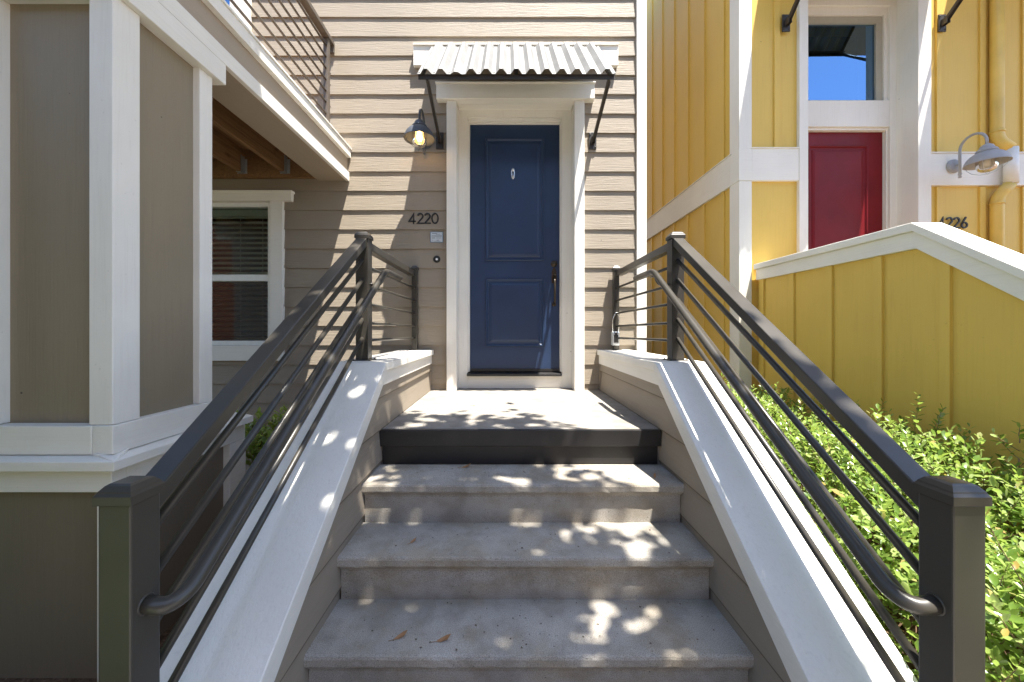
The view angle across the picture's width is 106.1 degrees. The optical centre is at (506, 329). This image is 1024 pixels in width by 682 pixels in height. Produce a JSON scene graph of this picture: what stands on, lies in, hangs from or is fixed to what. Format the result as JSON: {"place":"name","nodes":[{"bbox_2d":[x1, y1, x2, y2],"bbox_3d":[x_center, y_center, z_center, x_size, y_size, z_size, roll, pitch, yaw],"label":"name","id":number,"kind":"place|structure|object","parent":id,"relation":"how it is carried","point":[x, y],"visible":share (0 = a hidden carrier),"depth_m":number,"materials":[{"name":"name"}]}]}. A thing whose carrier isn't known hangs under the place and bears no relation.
{"place":"outdoors","nodes":[
{"label":"outdoors","id":0,"kind":"place"},
{"bbox_2d":[0,544,1023,681],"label":"ground","id":1,"kind":"structure","parent":0,"point":[164,635],"depth_m":1.52,"materials":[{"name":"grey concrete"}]},
{"bbox_2d":[0,0,252,681],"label":"bay","id":2,"kind":"object","parent":1,"relation":"on","point":[105,242],"visible":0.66,"depth_m":1.54,"materials":[{"name":"grey paint"}]},
{"bbox_2d":[236,405,287,465],"bbox_3d":[-1.631,0.953,2.606,0.660,0.854,0.616,0,0,0],"label":"shrub","id":3,"kind":"object","parent":1,"relation":"on","point":[256,445],"visible":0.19,"depth_m":2.52,"materials":[{"name":"green plant"}]},
{"bbox_2d":[160,350,433,681],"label":"stair wall","id":4,"kind":"structure","parent":1,"relation":"on","point":[281,598],"depth_m":1.49,"materials":[{"name":"beige"}]},
{"bbox_2d":[92,232,419,681],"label":"railing","id":5,"kind":"object","parent":4,"relation":"on","point":[135,607],"visible":1,"depth_m":1.12,"materials":[{"name":"black metal"}]},
{"bbox_2d":[212,0,646,471],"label":"beige house","id":6,"kind":"structure","parent":1,"relation":"on","point":[529,197],"depth_m":3.71,"materials":[{"name":"beige wood"}]},
{"bbox_2d":[225,0,251,29],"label":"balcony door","id":7,"kind":"structure","parent":6,"relation":"in","point":[241,4],"depth_m":3.67,"materials":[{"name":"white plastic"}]},
{"bbox_2d":[212,190,294,360],"bbox_3d":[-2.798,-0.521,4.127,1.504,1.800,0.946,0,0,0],"label":"window","id":8,"kind":"structure","parent":6,"relation":"in","point":[248,232],"depth_m":3.75,"materials":[{"name":"white plastic"}]},
{"bbox_2d":[157,0,351,180],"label":"balcony","id":9,"kind":"structure","parent":6,"relation":"attached to","point":[270,120],"depth_m":2.84,"materials":[{"name":"white wood"}]},
{"bbox_2d":[403,109,434,154],"bbox_3d":[-0.785,-1.825,3.510,0.279,0.407,0.390,0,0,0],"label":"wall lamp","id":10,"kind":"object","parent":6,"relation":"attached to","point":[418,133],"visible":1,"depth_m":3.44,"materials":[{"name":"metal"}]},
{"bbox_2d":[408,213,438,223],"bbox_3d":[-0.805,-1.076,3.705,0.297,0.113,0.010,0,0,0],"label":"house number","id":11,"kind":"object","parent":6,"relation":"attached to","point":[425,222],"visible":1,"depth_m":3.70,"materials":[{"name":"black metal"}]},
{"bbox_2d":[430,232,442,242],"bbox_3d":[-0.676,-0.893,3.705,0.123,0.102,0.015,0,0,0],"label":"plaque","id":12,"kind":"object","parent":6,"relation":"attached to","point":[436,237],"visible":1,"depth_m":3.70,"materials":[{"name":"silver metal"}]},
{"bbox_2d":[433,256,439,262],"bbox_3d":[-0.676,-0.681,3.699,0.069,0.069,0.026,0,0,0],"label":"doorbell","id":13,"kind":"object","parent":6,"relation":"attached to","point":[436,259],"visible":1,"depth_m":3.69,"materials":[{"name":"black plastic"}]},
{"bbox_2d":[470,125,558,370],"bbox_3d":[0.078,-0.825,3.862,0.899,2.482,0.127,0,0,0],"label":"door","id":14,"kind":"structure","parent":6,"relation":"in","point":[514,169],"depth_m":3.88,"materials":[{"name":"blue wood"}]},
{"bbox_2d":[413,42,618,148],"bbox_3d":[0.084,-2.228,3.371,1.953,0.985,0.664,0,0,0],"label":"awning","id":15,"kind":"object","parent":6,"relation":"attached to","point":[478,58],"visible":1,"depth_m":3.30,"materials":[{"name":"white metal"}]},
{"bbox_2d":[597,350,917,681],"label":"stair wall","id":16,"kind":"structure","parent":1,"relation":"on","point":[777,600],"depth_m":1.51,"materials":[{"name":"beige"}]},
{"bbox_2d":[610,232,991,681],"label":"railing","id":17,"kind":"object","parent":16,"relation":"on","point":[945,608],"visible":1,"depth_m":1.12,"materials":[{"name":"black metal"}]},
{"bbox_2d":[611,312,619,345],"bbox_3d":[1.012,-0.011,3.583,0.080,0.311,0.058,0,0,0],"label":"lockbox","id":18,"kind":"object","parent":17,"relation":"hanging from","point":[615,340],"visible":0.99,"depth_m":3.57,"materials":[{"name":"silver metal"}]},
{"bbox_2d":[647,0,1023,394],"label":"yellow house","id":19,"kind":"structure","parent":1,"relation":"on","point":[823,123],"depth_m":3.80,"materials":[{"name":"yellow wood"}]},
{"bbox_2d":[808,132,881,249],"bbox_3d":[3.332,-0.772,3.900,0.910,2.443,0.061,0,0,0],"label":"door","id":20,"kind":"structure","parent":19,"relation":"in","point":[845,168],"depth_m":3.87,"materials":[{"name":"red wood"}]},
{"bbox_2d":[808,16,881,99],"bbox_3d":[3.313,-2.714,3.890,0.901,0.862,0.060,0,0,0],"label":"transom window","id":21,"kind":"structure","parent":19,"relation":"in","point":[845,52],"depth_m":3.88,"materials":[{"name":"blue glass"}]},
{"bbox_2d":[782,0,962,31],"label":"awning","id":22,"kind":"object","parent":19,"relation":"attached to","point":[944,20],"visible":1,"depth_m":3.58,"materials":[{"name":"brown metal"}]},
{"bbox_2d":[939,216,967,228],"bbox_3d":[4.201,-1.015,3.633,0.292,0.113,0.010,0,0,0],"label":"house number","id":23,"kind":"object","parent":19,"relation":"attached to","point":[957,223],"visible":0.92,"depth_m":3.63,"materials":[{"name":"black metal"}]},
{"bbox_2d":[947,132,1012,177],"bbox_3d":[4.190,-1.563,3.417,0.279,0.407,0.390,0,0,0],"label":"wall lamp","id":24,"kind":"object","parent":19,"relation":"attached to","point":[988,154],"visible":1,"depth_m":3.36,"materials":[{"name":"grey metal"}]},
{"bbox_2d":[988,0,1018,246],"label":"downspout","id":25,"kind":"object","parent":19,"relation":"attached to","point":[999,138],"visible":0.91,"depth_m":3.57,"materials":[{"name":"yellow plastic"}]},
{"bbox_2d":[721,373,1023,681],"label":"hedge","id":26,"kind":"object","parent":1,"relation":"on","point":[1004,604],"visible":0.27,"depth_m":1.57,"materials":[{"name":"green plant"}]},
{"bbox_2d":[754,223,1023,586],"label":"stair wall","id":27,"kind":"structure","parent":1,"relation":"on","point":[897,317],"depth_m":2.23,"materials":[{"name":"yellow wood"}]},
{"bbox_2d":[990,420,1023,593],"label":"shrub","id":28,"kind":"object","parent":1,"relation":"on","point":[1002,436],"visible":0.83,"depth_m":1.68,"materials":[{"name":"green plant"}]},
{"bbox_2d":[304,388,753,681],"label":"front steps","id":29,"kind":"structure","parent":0,"point":[619,560],"depth_m":1.70,"materials":[{"name":"concrete"}]},
{"bbox_2d":[389,630,406,640],"bbox_3d":[-0.421,1.178,1.487,0.073,0.020,0.018,0,0,-23],"label":"fallen leaf","id":30,"kind":"object","parent":29,"relation":"on","point":[402,634],"visible":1,"depth_m":1.49,"materials":[{"name":"brown plant"}]},
{"bbox_2d":[434,634,450,641],"bbox_3d":[-0.253,1.178,1.474,0.078,0.022,0.019,0,0,-10],"label":"fallen leaf","id":31,"kind":"object","parent":29,"relation":"on","point":[444,638],"visible":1,"depth_m":1.48,"materials":[{"name":"brown plant"}]},
{"bbox_2d":[342,401,713,649],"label":"fallen leaves","id":32,"kind":"object","parent":29,"relation":"on","point":[519,615],"visible":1,"depth_m":1.59,"materials":[{"name":"brown plant"}]}
]}

